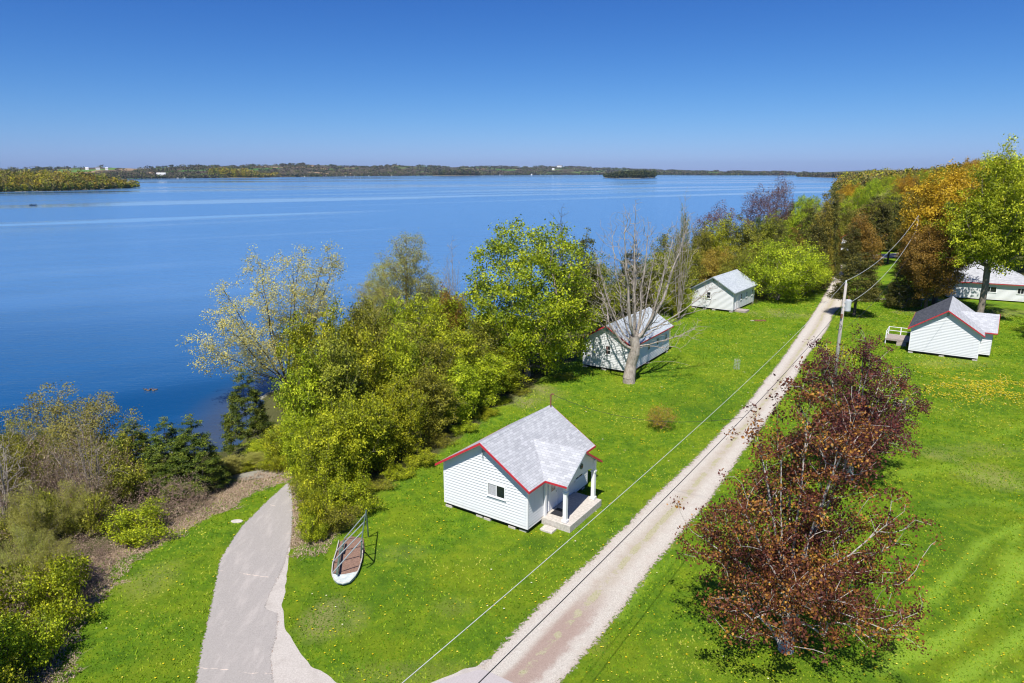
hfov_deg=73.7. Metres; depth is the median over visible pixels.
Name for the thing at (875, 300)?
phone wire
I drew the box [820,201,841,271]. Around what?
cedar tree
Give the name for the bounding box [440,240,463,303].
bare tree
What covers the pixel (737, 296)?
door
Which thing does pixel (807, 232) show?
cedar tree
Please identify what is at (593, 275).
cedar tree
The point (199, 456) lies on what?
pine tree
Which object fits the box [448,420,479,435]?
shrub
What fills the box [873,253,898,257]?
lane
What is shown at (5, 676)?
shrub
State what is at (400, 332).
budding tree
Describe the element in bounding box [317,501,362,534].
shrub
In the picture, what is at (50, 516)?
shrub
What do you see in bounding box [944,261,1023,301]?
house
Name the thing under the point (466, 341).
young tree
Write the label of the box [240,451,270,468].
shrub
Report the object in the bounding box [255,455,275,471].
shrub
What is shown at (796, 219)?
leafy tree
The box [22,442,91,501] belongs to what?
bramble
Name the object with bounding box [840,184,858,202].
wood tree
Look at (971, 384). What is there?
dandelions
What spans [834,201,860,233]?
leafy tree
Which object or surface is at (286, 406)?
young tree
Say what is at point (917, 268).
maple tree
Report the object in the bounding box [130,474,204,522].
bramble
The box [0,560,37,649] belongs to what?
shrub
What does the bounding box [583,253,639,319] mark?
leafy tree
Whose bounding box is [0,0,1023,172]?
sky
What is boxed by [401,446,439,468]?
shrub
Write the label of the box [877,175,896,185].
wood tree
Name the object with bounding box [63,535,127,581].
bramble
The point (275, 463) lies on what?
shrub
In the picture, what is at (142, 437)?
pine tree
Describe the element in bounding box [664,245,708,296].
leafy tree
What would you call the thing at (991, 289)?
window
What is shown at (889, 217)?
cedar tree
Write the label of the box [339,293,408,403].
young tree
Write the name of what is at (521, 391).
shrub
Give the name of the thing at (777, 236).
cedar tree
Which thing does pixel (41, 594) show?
bramble
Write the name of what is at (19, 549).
young tree
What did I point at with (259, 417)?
pine tree
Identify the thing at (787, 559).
maple tree
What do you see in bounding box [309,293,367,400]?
young tree
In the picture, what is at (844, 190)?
wood tree
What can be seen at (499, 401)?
shrub
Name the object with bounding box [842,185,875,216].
wood tree
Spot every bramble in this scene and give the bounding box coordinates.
[0,457,18,509]
[0,487,22,537]
[0,530,20,589]
[0,547,40,611]
[0,553,50,612]
[0,597,60,678]
[2,433,52,492]
[4,538,106,612]
[4,575,79,624]
[7,443,70,493]
[10,428,82,503]
[17,454,72,504]
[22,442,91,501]
[51,431,103,487]
[55,463,113,523]
[55,528,115,565]
[63,468,134,524]
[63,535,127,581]
[67,426,107,491]
[69,441,144,506]
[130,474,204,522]
[150,470,215,521]
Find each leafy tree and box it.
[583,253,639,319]
[627,255,662,301]
[641,248,706,309]
[649,226,689,268]
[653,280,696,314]
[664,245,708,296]
[667,204,689,319]
[678,220,716,276]
[693,212,744,264]
[695,246,730,282]
[715,246,740,271]
[717,245,779,294]
[723,214,771,254]
[725,241,771,275]
[737,235,832,300]
[752,207,793,260]
[778,248,833,295]
[782,202,813,252]
[824,252,886,315]
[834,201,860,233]
[951,162,981,206]
[953,150,999,186]
[981,152,1023,188]
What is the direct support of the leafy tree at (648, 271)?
on the ground at (618, 486)
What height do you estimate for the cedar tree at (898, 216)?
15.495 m
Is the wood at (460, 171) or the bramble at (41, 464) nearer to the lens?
the bramble at (41, 464)
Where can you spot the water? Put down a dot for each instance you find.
(105, 290)
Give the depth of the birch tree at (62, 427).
48.86 m
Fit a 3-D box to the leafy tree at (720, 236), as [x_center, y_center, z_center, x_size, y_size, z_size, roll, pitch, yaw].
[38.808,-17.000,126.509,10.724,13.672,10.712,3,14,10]
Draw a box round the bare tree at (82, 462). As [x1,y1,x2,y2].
[43,411,128,500]
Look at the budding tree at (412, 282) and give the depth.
72.12 m
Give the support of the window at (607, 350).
in the cottage at (604, 357)
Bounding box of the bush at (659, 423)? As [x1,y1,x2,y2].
[643,402,677,430]
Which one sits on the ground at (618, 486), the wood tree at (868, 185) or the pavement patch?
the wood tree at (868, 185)
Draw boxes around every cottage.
[435,393,602,532]
[580,307,673,371]
[689,269,756,312]
[885,296,999,360]
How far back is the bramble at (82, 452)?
45.50 m
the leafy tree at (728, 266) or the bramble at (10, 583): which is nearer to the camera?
the bramble at (10, 583)
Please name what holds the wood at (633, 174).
on the island
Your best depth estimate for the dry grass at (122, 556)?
37.50 m
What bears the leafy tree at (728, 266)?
on the ground at (618, 486)
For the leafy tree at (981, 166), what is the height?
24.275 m
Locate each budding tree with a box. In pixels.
[346,278,395,335]
[357,259,409,341]
[364,230,441,339]
[385,319,413,369]
[404,273,452,322]
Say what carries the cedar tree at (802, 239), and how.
on the ground at (618, 486)
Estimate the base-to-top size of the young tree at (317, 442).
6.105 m
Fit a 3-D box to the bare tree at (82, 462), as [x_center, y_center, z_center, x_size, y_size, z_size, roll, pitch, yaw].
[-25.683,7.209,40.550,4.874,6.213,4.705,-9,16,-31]
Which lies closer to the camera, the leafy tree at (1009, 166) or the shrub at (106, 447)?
the shrub at (106, 447)
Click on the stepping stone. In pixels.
(548, 529)
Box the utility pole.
[833,280,851,386]
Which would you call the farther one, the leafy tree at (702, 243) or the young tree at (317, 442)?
the leafy tree at (702, 243)
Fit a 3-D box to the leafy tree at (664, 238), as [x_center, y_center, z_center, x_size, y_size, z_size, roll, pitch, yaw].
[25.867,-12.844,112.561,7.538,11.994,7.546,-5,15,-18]
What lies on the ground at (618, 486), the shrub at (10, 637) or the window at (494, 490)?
the shrub at (10, 637)
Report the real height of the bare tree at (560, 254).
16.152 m
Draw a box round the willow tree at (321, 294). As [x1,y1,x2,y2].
[180,241,355,386]
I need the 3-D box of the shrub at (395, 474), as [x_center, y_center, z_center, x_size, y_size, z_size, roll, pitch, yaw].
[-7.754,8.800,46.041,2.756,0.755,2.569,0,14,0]
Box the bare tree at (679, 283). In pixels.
[666,190,696,316]
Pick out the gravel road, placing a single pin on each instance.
(560, 637)
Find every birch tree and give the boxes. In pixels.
[0,376,154,483]
[0,415,69,498]
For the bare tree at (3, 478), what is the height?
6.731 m
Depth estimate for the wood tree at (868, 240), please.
133.14 m
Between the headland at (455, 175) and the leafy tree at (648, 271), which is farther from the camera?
the headland at (455, 175)
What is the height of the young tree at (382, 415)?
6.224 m
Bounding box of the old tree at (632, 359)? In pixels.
[585,200,721,383]
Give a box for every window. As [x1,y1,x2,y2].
[487,481,505,500]
[574,473,583,481]
[605,345,610,355]
[706,292,710,298]
[988,287,996,292]
[1017,288,1023,294]
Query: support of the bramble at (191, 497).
on the ground at (618, 486)
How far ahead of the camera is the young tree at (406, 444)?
48.13 m
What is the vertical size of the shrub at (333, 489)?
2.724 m
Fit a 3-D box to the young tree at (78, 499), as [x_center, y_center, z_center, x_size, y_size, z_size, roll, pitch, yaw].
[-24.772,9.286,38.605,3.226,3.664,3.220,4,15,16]
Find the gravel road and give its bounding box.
[480,265,843,682]
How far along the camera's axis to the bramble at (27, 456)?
45.18 m
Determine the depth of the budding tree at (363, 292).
80.91 m
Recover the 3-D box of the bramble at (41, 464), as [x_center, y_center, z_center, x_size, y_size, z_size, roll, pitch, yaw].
[-29.500,7.826,43.021,4.426,5.234,4.482,10,17,36]
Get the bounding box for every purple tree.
[690,198,739,244]
[738,182,778,233]
[759,171,795,231]
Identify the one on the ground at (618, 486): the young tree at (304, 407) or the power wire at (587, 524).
the young tree at (304, 407)
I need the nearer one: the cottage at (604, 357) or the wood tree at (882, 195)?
the cottage at (604, 357)
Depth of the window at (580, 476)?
43.20 m
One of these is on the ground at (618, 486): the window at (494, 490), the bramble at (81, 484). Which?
the bramble at (81, 484)
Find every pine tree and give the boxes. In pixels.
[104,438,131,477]
[108,418,163,488]
[136,416,205,494]
[160,413,235,499]
[218,368,276,454]
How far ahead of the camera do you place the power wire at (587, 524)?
20.22 m
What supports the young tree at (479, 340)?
on the ground at (618, 486)
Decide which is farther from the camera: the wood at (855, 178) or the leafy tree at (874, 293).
the wood at (855, 178)
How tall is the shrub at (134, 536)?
2.048 m
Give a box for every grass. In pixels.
[15,467,353,682]
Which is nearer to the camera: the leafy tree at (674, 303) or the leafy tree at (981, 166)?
the leafy tree at (674, 303)
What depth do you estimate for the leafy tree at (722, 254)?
118.57 m
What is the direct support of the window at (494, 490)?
in the cottage at (527, 473)
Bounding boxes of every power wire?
[402,281,845,682]
[478,309,840,682]
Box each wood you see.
[0,168,139,191]
[1,162,831,178]
[206,167,280,177]
[431,168,480,175]
[603,170,656,177]
[795,171,857,177]
[830,162,963,195]
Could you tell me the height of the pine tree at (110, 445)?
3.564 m
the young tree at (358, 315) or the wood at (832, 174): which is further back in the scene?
the wood at (832, 174)
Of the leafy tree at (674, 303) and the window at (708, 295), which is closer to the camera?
the leafy tree at (674, 303)
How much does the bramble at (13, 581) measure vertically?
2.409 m
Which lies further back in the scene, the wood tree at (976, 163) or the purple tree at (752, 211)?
the wood tree at (976, 163)
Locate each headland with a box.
[220,177,263,177]
[434,175,475,175]
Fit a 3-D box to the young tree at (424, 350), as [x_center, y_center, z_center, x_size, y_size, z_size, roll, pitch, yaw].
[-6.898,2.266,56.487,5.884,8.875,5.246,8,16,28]
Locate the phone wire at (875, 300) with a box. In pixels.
[844,261,905,328]
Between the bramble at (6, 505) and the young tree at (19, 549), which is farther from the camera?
the bramble at (6, 505)
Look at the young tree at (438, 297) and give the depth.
67.93 m
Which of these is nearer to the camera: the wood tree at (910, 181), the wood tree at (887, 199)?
the wood tree at (887, 199)
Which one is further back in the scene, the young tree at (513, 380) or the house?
the house
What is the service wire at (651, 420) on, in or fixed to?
attached to the cottage at (527, 473)
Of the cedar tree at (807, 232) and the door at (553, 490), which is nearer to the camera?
the door at (553, 490)
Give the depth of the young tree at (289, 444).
44.14 m
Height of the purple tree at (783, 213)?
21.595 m
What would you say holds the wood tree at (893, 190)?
on the ground at (618, 486)
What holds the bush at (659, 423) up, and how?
on the ground at (618, 486)
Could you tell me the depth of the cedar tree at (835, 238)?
126.00 m
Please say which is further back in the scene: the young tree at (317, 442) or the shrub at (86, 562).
the young tree at (317, 442)
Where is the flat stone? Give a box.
[231,519,242,522]
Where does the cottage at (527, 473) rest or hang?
on the ground at (618, 486)
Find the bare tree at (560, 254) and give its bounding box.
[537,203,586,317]
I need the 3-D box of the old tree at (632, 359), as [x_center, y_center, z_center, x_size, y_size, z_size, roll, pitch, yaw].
[13.463,-4.348,65.308,13.772,18.235,7.214,-3,14,-10]
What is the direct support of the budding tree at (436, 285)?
on the ground at (618, 486)
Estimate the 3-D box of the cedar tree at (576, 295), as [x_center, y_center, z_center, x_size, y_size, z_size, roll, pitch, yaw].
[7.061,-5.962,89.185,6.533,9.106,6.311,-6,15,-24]
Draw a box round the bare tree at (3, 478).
[0,414,32,521]
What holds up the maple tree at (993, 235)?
on the ground at (618, 486)
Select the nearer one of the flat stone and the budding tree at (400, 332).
the flat stone
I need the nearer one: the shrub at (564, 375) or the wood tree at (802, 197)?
the shrub at (564, 375)
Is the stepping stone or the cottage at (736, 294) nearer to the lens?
the stepping stone
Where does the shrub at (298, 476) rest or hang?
on the ground at (618, 486)
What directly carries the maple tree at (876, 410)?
on the ground at (618, 486)
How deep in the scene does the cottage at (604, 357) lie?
70.89 m
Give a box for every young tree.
[0,478,69,552]
[0,523,53,595]
[0,614,10,663]
[13,528,81,583]
[34,478,93,535]
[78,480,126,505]
[242,437,270,456]
[255,439,278,458]
[257,424,292,462]
[267,341,340,459]
[267,411,321,480]
[273,306,334,412]
[276,378,305,432]
[285,323,369,448]
[287,407,351,498]
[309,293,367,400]
[311,381,386,487]
[335,390,403,472]
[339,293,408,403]
[339,320,395,439]
[370,317,437,422]
[373,294,420,389]
[378,364,435,459]
[387,293,459,372]
[402,315,457,401]
[402,365,470,438]
[418,288,475,347]
[422,324,491,388]
[436,354,482,424]
[446,315,510,368]
[459,351,517,407]
[486,344,533,393]
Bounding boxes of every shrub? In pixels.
[0,486,69,549]
[0,506,26,553]
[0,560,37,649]
[0,607,70,678]
[0,615,27,679]
[0,650,40,682]
[3,552,102,635]
[10,436,48,490]
[13,548,93,603]
[55,488,116,545]
[67,428,116,477]
[68,433,117,474]
[71,427,148,487]
[84,454,166,503]
[95,495,180,547]
[204,452,249,476]
[231,460,258,474]
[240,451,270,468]
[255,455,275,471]
[264,452,288,472]
[287,470,336,501]
[289,467,311,492]
[294,506,329,543]
[295,490,340,533]
[296,483,324,514]
[302,472,359,513]
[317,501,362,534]
[330,471,388,516]
[367,475,399,490]
[378,461,418,480]
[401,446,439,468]
[421,430,459,447]
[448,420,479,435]
[470,406,499,421]
[488,396,511,404]
[508,384,533,395]
[550,371,579,379]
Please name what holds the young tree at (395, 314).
on the ground at (618, 486)
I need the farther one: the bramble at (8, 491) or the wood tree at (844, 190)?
the wood tree at (844, 190)
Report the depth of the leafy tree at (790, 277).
106.05 m
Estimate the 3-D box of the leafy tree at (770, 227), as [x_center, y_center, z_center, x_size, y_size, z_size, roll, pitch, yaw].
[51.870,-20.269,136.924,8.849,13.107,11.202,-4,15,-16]
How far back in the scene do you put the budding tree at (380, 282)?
76.21 m
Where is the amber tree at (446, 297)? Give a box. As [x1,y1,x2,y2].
[432,281,474,347]
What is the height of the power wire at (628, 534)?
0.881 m
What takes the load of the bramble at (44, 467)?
on the ground at (618, 486)
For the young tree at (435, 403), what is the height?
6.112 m
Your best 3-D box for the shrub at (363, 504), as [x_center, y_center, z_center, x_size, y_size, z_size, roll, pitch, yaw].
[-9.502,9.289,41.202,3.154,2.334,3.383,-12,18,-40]
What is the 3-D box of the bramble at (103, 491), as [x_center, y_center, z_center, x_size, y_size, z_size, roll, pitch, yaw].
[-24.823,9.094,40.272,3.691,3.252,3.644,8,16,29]
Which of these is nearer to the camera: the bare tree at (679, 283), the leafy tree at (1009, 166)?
the bare tree at (679, 283)
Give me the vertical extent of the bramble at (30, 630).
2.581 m
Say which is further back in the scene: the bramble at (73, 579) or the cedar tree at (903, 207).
the cedar tree at (903, 207)
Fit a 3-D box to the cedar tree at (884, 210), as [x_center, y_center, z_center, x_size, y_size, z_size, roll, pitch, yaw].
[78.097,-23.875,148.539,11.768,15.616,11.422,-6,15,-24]
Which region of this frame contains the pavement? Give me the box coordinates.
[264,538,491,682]
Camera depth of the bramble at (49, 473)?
44.99 m
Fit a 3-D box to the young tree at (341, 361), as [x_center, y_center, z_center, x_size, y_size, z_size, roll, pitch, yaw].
[-12.800,3.535,48.653,5.847,10.218,5.889,0,14,-1]
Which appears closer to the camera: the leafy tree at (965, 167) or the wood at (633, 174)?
the leafy tree at (965, 167)
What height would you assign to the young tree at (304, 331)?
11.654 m
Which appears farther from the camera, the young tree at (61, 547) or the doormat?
the doormat
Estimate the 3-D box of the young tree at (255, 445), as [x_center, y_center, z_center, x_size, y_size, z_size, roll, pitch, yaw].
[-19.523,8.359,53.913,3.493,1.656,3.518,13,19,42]
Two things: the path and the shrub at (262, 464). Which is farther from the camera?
the shrub at (262, 464)
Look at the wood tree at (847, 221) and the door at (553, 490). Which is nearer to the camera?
the door at (553, 490)
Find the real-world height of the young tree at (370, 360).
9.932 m
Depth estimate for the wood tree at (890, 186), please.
229.52 m
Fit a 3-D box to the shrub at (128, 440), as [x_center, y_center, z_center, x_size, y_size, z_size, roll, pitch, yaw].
[-26.384,8.066,44.966,4.772,4.227,4.296,-5,15,-21]
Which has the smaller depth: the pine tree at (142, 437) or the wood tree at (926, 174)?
the pine tree at (142, 437)
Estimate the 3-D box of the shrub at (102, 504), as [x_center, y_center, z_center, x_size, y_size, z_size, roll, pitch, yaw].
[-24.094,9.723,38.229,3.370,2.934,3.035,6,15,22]
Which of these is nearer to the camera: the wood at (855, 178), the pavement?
the pavement
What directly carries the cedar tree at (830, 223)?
on the ground at (618, 486)
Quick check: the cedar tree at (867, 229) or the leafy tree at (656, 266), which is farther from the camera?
the cedar tree at (867, 229)
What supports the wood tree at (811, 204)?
on the ground at (618, 486)
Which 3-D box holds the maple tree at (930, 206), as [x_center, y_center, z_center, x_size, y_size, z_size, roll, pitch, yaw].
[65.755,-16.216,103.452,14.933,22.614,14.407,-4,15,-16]
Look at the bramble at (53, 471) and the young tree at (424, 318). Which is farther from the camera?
the young tree at (424, 318)
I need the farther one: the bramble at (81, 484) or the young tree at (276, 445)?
the young tree at (276, 445)
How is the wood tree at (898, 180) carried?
on the ground at (618, 486)
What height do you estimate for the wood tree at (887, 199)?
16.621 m
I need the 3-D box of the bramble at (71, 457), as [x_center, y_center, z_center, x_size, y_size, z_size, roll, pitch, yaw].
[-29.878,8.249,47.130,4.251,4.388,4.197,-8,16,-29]
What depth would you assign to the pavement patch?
27.73 m
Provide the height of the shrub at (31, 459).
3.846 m
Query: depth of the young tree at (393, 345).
52.25 m
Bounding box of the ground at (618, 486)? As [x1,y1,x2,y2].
[0,170,1023,682]
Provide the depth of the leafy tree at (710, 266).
116.43 m
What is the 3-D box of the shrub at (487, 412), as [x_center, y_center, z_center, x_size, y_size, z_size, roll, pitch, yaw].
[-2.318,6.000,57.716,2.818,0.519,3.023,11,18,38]
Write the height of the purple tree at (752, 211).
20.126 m
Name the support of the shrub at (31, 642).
on the ground at (618, 486)
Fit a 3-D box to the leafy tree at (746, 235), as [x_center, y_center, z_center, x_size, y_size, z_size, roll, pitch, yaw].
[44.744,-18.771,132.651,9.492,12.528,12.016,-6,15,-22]
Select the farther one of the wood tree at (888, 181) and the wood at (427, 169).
the wood at (427, 169)
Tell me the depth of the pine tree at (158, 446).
43.35 m
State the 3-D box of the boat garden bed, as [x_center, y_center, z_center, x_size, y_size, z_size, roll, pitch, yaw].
[-8.580,10.681,35.928,1.722,2.165,4.829,-2,14,-7]
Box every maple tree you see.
[440,214,605,377]
[667,356,945,665]
[789,323,932,481]
[891,196,939,295]
[894,222,971,308]
[895,159,998,303]
[919,133,1023,312]
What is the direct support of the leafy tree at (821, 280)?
on the ground at (618, 486)
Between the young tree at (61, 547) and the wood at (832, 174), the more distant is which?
the wood at (832, 174)
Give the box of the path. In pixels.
[195,483,292,682]
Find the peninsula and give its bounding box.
[2,184,115,191]
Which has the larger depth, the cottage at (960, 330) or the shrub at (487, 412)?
the cottage at (960, 330)
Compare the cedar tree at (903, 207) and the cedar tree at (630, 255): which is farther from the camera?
the cedar tree at (903, 207)
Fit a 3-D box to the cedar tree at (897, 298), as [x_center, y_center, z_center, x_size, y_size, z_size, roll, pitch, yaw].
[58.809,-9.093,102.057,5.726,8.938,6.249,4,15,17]
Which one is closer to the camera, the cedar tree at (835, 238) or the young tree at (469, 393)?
the young tree at (469, 393)
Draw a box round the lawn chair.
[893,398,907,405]
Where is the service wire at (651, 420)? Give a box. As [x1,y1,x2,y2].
[557,396,742,421]
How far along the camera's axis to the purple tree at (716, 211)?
147.10 m
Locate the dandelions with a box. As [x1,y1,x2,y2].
[75,292,1023,682]
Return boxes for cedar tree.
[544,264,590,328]
[568,227,606,329]
[611,247,653,313]
[769,222,786,269]
[780,223,806,267]
[793,199,816,252]
[803,217,831,290]
[808,191,836,284]
[819,181,842,278]
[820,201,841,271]
[839,222,864,272]
[845,196,896,249]
[851,216,878,253]
[874,202,895,264]
[881,195,904,263]
[882,257,922,307]
[892,192,914,249]
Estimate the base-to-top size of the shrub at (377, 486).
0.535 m
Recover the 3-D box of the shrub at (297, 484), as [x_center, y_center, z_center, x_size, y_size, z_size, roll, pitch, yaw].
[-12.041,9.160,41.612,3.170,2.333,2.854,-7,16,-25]
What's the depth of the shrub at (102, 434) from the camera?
50.00 m
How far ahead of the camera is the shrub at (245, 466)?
48.50 m
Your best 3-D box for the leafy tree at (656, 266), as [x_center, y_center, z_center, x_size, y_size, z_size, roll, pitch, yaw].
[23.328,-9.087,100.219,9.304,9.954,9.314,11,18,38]
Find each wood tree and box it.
[789,195,822,223]
[790,197,824,235]
[833,182,860,200]
[836,197,865,243]
[838,206,872,242]
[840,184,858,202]
[841,206,888,273]
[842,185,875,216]
[858,180,885,203]
[873,188,888,202]
[873,192,907,250]
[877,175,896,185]
[879,183,899,203]
[890,185,898,200]
[891,176,907,188]
[894,173,922,197]
[915,168,934,182]
[920,174,946,187]
[932,164,954,181]
[957,157,984,172]
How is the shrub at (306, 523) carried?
on the ground at (618, 486)
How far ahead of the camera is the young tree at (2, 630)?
25.50 m
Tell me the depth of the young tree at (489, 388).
58.81 m
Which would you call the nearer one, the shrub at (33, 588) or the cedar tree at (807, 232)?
the shrub at (33, 588)
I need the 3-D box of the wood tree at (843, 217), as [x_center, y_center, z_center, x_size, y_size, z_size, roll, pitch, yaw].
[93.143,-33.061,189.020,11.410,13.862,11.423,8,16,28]
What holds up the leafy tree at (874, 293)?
on the ground at (618, 486)
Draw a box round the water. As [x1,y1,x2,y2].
[0,175,836,457]
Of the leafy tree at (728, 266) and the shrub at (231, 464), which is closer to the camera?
the shrub at (231, 464)
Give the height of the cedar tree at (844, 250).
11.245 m
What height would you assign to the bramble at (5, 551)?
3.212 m
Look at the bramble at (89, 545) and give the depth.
36.38 m
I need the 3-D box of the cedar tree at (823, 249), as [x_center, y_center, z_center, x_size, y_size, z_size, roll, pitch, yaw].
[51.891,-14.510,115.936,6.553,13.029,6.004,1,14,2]
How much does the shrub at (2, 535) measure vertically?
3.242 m
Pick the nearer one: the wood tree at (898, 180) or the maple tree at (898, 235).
the maple tree at (898, 235)
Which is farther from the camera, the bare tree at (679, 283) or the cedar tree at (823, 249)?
the cedar tree at (823, 249)
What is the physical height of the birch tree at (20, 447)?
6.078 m
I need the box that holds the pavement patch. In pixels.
[437,670,512,682]
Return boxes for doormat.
[550,508,562,516]
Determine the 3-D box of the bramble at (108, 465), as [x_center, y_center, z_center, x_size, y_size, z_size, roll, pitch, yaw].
[-25.732,8.266,43.529,4.484,3.905,4.428,-8,16,-28]
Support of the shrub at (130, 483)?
on the ground at (618, 486)
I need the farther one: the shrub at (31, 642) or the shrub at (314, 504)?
the shrub at (314, 504)
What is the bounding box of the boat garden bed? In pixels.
[331,510,368,584]
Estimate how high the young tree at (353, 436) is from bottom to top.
7.355 m
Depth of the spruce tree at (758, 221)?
137.98 m
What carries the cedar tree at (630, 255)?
on the ground at (618, 486)
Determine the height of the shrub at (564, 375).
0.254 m
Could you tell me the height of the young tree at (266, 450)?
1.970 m
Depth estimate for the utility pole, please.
62.76 m
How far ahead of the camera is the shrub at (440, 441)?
51.18 m
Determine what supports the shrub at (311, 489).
on the ground at (618, 486)
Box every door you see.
[548,484,557,510]
[735,295,738,308]
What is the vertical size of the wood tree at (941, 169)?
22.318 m
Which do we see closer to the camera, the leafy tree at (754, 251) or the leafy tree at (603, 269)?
the leafy tree at (603, 269)
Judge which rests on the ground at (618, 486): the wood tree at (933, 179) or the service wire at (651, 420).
the wood tree at (933, 179)
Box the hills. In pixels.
[4,165,789,178]
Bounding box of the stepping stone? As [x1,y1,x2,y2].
[540,525,556,533]
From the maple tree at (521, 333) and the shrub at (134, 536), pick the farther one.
the maple tree at (521, 333)

